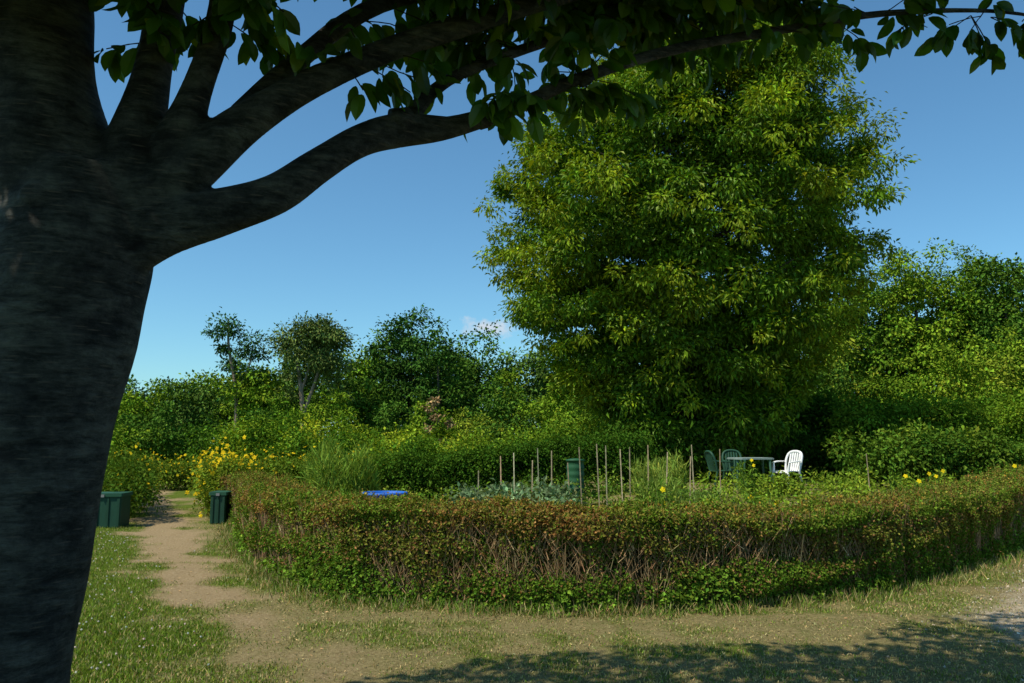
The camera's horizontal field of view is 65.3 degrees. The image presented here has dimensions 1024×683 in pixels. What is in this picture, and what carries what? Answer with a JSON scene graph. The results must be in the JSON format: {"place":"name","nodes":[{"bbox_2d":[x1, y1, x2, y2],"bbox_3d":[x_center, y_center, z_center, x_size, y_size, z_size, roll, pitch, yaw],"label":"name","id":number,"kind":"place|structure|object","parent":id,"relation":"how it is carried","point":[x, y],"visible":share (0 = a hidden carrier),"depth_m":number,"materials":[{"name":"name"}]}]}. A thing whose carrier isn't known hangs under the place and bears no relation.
{"place":"outdoors","nodes":[
{"label":"outdoors","id":0,"kind":"place"},
{"bbox_2d":[71,447,1023,682],"bbox_3d":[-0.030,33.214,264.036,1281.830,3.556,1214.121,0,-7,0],"label":"ground","id":1,"kind":"structure","parent":0,"point":[171,546],"depth_m":6.71,"materials":[{"name":"soil"}]},
{"bbox_2d":[96,491,132,527],"bbox_3d":[-7.749,3.218,15.309,0.720,0.642,0.578,1,-7,-6],"label":"storage box","id":2,"kind":"object","parent":1,"relation":"on","point":[114,510],"visible":0.61,"depth_m":15.09,"materials":[{"name":"paint"}]},
{"bbox_2d":[102,442,170,517],"bbox_3d":[-9.839,3.474,20.274,1.795,1.819,10.765,3,-8,-25],"label":"bush","id":3,"kind":"object","parent":1,"relation":"on","point":[129,472],"visible":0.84,"depth_m":16.64,"materials":[{"name":"green plant"}]},
{"bbox_2d":[74,532,228,672],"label":"clover flowers","id":4,"kind":"object","parent":1,"relation":"on","point":[96,668],"visible":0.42,"depth_m":7.06,"materials":[{"name":"white plant"}]},
{"bbox_2d":[176,435,256,517],"bbox_3d":[-6.671,3.204,18.369,1.703,2.103,4.103,2,-8,-18],"label":"yellow flower border","id":5,"kind":"object","parent":1,"relation":"on","point":[219,466],"visible":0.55,"depth_m":17.52,"materials":[{"name":"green plant"}]},
{"bbox_2d":[209,490,233,523],"bbox_3d":[-5.850,3.334,16.100,0.360,0.622,0.578,0,-7,-3],"label":"storage box","id":6,"kind":"object","parent":1,"relation":"on","point":[220,507],"visible":0.93,"depth_m":15.86,"materials":[{"name":"paint"}]},
{"bbox_2d":[119,443,350,490],"bbox_3d":[-10.807,4.526,28.014,12.165,1.917,3.661,0,-7,0],"label":"yellow flower border","id":7,"kind":"object","parent":1,"relation":"on","point":[172,469],"visible":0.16,"depth_m":27.09,"materials":[{"name":"green plant"}]},
{"bbox_2d":[201,306,278,432],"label":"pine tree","id":8,"kind":"object","parent":1,"relation":"on","point":[228,331],"visible":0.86,"depth_m":58.21,"materials":[{"name":"green plant"}]},
{"bbox_2d":[255,310,361,428],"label":"open crowned tree","id":9,"kind":"object","parent":1,"relation":"on","point":[310,341],"visible":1,"depth_m":56.77,"materials":[{"name":"green plant"}]},
{"bbox_2d":[219,443,400,488],"bbox_3d":[-5.176,3.675,21.734,5.853,1.805,2.624,3,-8,-22],"label":"yellow flower border","id":10,"kind":"object","parent":1,"relation":"on","point":[285,466],"visible":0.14,"depth_m":21.35,"materials":[{"name":"green plant"}]},
{"bbox_2d":[296,434,391,497],"bbox_3d":[-3.782,3.058,17.741,2.251,2.123,1.818,0,-7,0],"label":"asparagus plant","id":11,"kind":"object","parent":1,"relation":"on","point":[355,472],"visible":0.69,"depth_m":17.52,"materials":[{"name":"green plant"}]},
{"bbox_2d":[363,491,407,498],"bbox_3d":[-2.100,2.872,13.144,0.750,0.785,0.750,0,-7,0],"label":"blue water tub","id":12,"kind":"object","parent":1,"relation":"on","point":[379,493],"visible":0.17,"depth_m":13.00,"materials":[{"name":"paint"}]},
{"bbox_2d":[175,401,601,464],"bbox_3d":[-2.202,4.845,36.738,27.175,4.361,6.002,0,-7,3],"label":"garden hedge","id":13,"kind":"object","parent":1,"relation":"on","point":[251,441],"visible":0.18,"depth_m":36.64,"materials":[{"name":"green plant"}]},
{"bbox_2d":[115,303,676,460],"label":"distant woodland","id":14,"kind":"object","parent":1,"relation":"on","point":[450,378],"visible":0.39,"depth_m":61.69,"materials":[{"name":"green plant"}]},
{"bbox_2d":[109,384,685,463],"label":"shrub belt","id":15,"kind":"object","parent":1,"relation":"on","point":[154,437],"visible":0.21,"depth_m":42.45,"materials":[{"name":"green plant"}]},
{"bbox_2d":[249,409,611,484],"bbox_3d":[-1.919,3.986,30.166,16.221,3.566,3.261,-1,-7,6],"label":"garden hedge","id":16,"kind":"object","parent":1,"relation":"on","point":[298,448],"visible":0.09,"depth_m":30.22,"materials":[{"name":"green plant"}]},
{"bbox_2d":[0,0,1023,682],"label":"cherry tree","id":17,"kind":"object","parent":1,"relation":"on","point":[100,218],"visible":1,"depth_m":2.63,"materials":[{"name":"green plant"}]},
{"bbox_2d":[437,475,588,504],"bbox_3d":[0.065,2.889,13.803,2.478,1.083,2.599,5,-9,-33],"label":"cabbage patch","id":18,"kind":"object","parent":1,"relation":"on","point":[546,492],"visible":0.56,"depth_m":13.63,"materials":[{"name":"green plant"}]},
{"bbox_2d":[372,428,666,501],"bbox_3d":[0.039,3.042,18.700,7.342,2.076,1.588,1,-7,-7],"label":"garden hedge","id":19,"kind":"object","parent":1,"relation":"on","point":[437,469],"visible":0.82,"depth_m":18.43,"materials":[{"name":"green plant"}]},
{"bbox_2d":[337,466,743,510],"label":"vegetable bed plants","id":20,"kind":"object","parent":1,"relation":"on","point":[593,494],"visible":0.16,"depth_m":15.64,"materials":[{"name":"green plant"}]},
{"bbox_2d":[70,487,1023,682],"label":"grass","id":21,"kind":"structure","parent":1,"relation":"on","point":[106,657],"depth_m":6.48,"materials":[{"name":"green plant"}]},
{"bbox_2d":[75,557,1023,682],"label":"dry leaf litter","id":22,"kind":"object","parent":1,"relation":"on","point":[594,635],"visible":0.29,"depth_m":6.57,"materials":[{"name":"brown plant"}]},
{"bbox_2d":[566,458,584,505],"bbox_3d":[1.300,2.914,16.364,0.390,1.040,0.390,0,-7,0],"label":"water butt","id":23,"kind":"object","parent":1,"relation":"on","point":[573,469],"visible":0.49,"depth_m":16.24,"materials":[{"name":"plastic"}]},
{"bbox_2d":[189,510,1023,622],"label":"long grass fringe","id":24,"kind":"object","parent":1,"relation":"on","point":[250,561],"visible":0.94,"depth_m":7.97,"materials":[{"name":"green plant"}]},
{"bbox_2d":[204,504,1023,617],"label":"bramble","id":25,"kind":"object","parent":1,"relation":"on","point":[377,584],"visible":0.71,"depth_m":8.01,"materials":[{"name":"green plant"}]},
{"bbox_2d":[205,464,1023,611],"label":"clipped hedge","id":26,"kind":"object","parent":1,"relation":"on","point":[464,548],"visible":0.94,"depth_m":8.12,"materials":[{"name":"green plant"}]},
{"bbox_2d":[631,468,681,507],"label":"tall grass clump","id":27,"kind":"object","parent":1,"relation":"on","point":[655,482],"visible":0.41,"depth_m":14.94,"materials":[{"name":"green plant"}]},
{"bbox_2d":[625,448,691,496],"bbox_3d":[3.177,2.910,17.363,1.466,1.256,1.088,0,-7,0],"label":"tall grass clump","id":28,"kind":"object","parent":1,"relation":"on","point":[677,468],"visible":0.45,"depth_m":17.27,"materials":[{"name":"green plant"}]},
{"bbox_2d":[650,479,682,505],"bbox_3d":[1.942,2.362,10.088,0.474,1.220,0.646,-3,-8,23],"label":"evening primrose","id":29,"kind":"object","parent":1,"relation":"on","point":[662,489],"visible":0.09,"depth_m":10.15,"materials":[{"name":"green plant"}]},
{"bbox_2d":[478,444,869,507],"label":"bean poles","id":30,"kind":"object","parent":1,"relation":"on","point":[621,473],"visible":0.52,"depth_m":15.14,"materials":[{"name":"brown wood"}]},
{"bbox_2d":[472,11,920,480],"bbox_3d":[5.265,-2.921,25.558,13.197,15.260,13.722,0,-7,0],"label":"broadleaf tree","id":31,"kind":"object","parent":1,"relation":"on","point":[658,213],"visible":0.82,"depth_m":21.95,"materials":[{"name":"green plant"}]},
{"bbox_2d":[675,486,721,505],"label":"onion plants","id":32,"kind":"object","parent":1,"relation":"on","point":[695,493],"visible":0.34,"depth_m":15.46,"materials":[{"name":"green plant"}]},
{"bbox_2d":[578,413,840,481],"bbox_3d":[5.788,3.117,23.192,8.255,2.343,2.904,2,-7,-16],"label":"garden hedge","id":33,"kind":"object","parent":1,"relation":"on","point":[782,450],"visible":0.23,"depth_m":22.99,"materials":[{"name":"green plant"}]},
{"bbox_2d":[704,450,734,485],"bbox_3d":[5.048,3.114,19.454,0.626,0.931,0.608,1,-7,-10],"label":"garden chair","id":34,"kind":"object","parent":1,"relation":"on","point":[709,455],"visible":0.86,"depth_m":19.37,"materials":[{"name":"paint"}]},
{"bbox_2d":[721,449,745,483],"bbox_3d":[5.598,3.192,20.203,0.607,0.931,0.650,0,-7,0],"label":"garden chair","id":35,"kind":"object","parent":1,"relation":"on","point":[729,452],"visible":0.55,"depth_m":20.45,"materials":[{"name":"paint"}]},
{"bbox_2d":[730,459,759,499],"bbox_3d":[4.846,2.933,16.615,0.520,1.015,0.828,-4,-8,29],"label":"evening primrose","id":36,"kind":"object","parent":1,"relation":"on","point":[751,475],"visible":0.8,"depth_m":16.69,"materials":[{"name":"green plant"}]},
{"bbox_2d":[727,457,773,487],"bbox_3d":[5.750,3.174,19.254,0.970,0.747,0.778,1,-7,-6],"label":"garden table","id":37,"kind":"object","parent":1,"relation":"on","point":[737,459],"visible":0.64,"depth_m":19.00,"materials":[{"name":"paint"}]},
{"bbox_2d":[739,487,779,507],"bbox_3d":[2.885,2.338,9.353,0.528,1.248,0.850,-4,-8,31],"label":"evening primrose","id":38,"kind":"object","parent":1,"relation":"on","point":[750,496],"visible":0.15,"depth_m":9.56,"materials":[{"name":"green plant"}]},
{"bbox_2d":[772,450,802,483],"bbox_3d":[6.596,3.064,19.093,0.626,0.931,0.608,4,-8,-30],"label":"garden chair","id":39,"kind":"object","parent":1,"relation":"on","point":[791,468],"visible":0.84,"depth_m":19.16,"materials":[{"name":"paint"}]},
{"bbox_2d":[755,383,886,477],"bbox_3d":[9.085,3.062,26.029,6.221,3.522,2.835,0,-7,0],"label":"garden hedge","id":40,"kind":"object","parent":1,"relation":"on","point":[814,412],"visible":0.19,"depth_m":25.43,"materials":[{"name":"green plant"}]},
{"bbox_2d":[687,463,972,508],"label":"vegetable bed plants","id":41,"kind":"object","parent":1,"relation":"on","point":[781,485],"visible":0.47,"depth_m":17.11,"materials":[{"name":"green plant"}]},
{"bbox_2d":[726,237,1023,455],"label":"hillside woodland","id":42,"kind":"object","parent":1,"relation":"on","point":[969,336],"visible":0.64,"depth_m":44.15,"materials":[{"name":"green plant"}]},
{"bbox_2d":[878,469,925,495],"bbox_3d":[6.005,2.600,12.269,0.672,1.291,0.927,-5,-9,34],"label":"evening primrose","id":43,"kind":"object","parent":1,"relation":"on","point":[905,476],"visible":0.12,"depth_m":12.37,"materials":[{"name":"green plant"}]},
{"bbox_2d":[815,385,1023,479],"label":"garden hedge","id":44,"kind":"object","parent":1,"relation":"on","point":[1005,413],"visible":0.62,"depth_m":22.75,"materials":[{"name":"green plant"}]},
{"bbox_2d":[821,414,1023,486],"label":"garden hedge","id":45,"kind":"object","parent":1,"relation":"on","point":[940,450],"visible":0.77,"depth_m":18.83,"materials":[{"name":"green plant"}]},
{"bbox_2d":[922,469,947,489],"bbox_3d":[7.261,2.775,13.561,0.469,1.217,0.716,0,-7,0],"label":"evening primrose","id":46,"kind":"object","parent":1,"relation":"on","point":[935,475],"visible":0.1,"depth_m":13.77,"materials":[{"name":"green plant"}]},
{"bbox_2d":[988,458,1019,476],"bbox_3d":[8.921,2.768,14.373,0.534,1.320,0.627,-3,-8,25],"label":"evening primrose","id":47,"kind":"object","parent":1,"relation":"on","point":[1015,466],"visible":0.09,"depth_m":14.51,"materials":[{"name":"green plant"}]},
{"bbox_2d":[94,0,1023,442],"label":"sky","id":48,"kind":"structure","parent":0,"point":[398,230],"materials":[{"name":"blue"}]},
{"bbox_2d":[791,565,1023,681],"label":"gravel","id":49,"kind":"structure","parent":0,"point":[856,680],"depth_m":7.46,"materials":[{"name":"grey gravel"}]}
]}

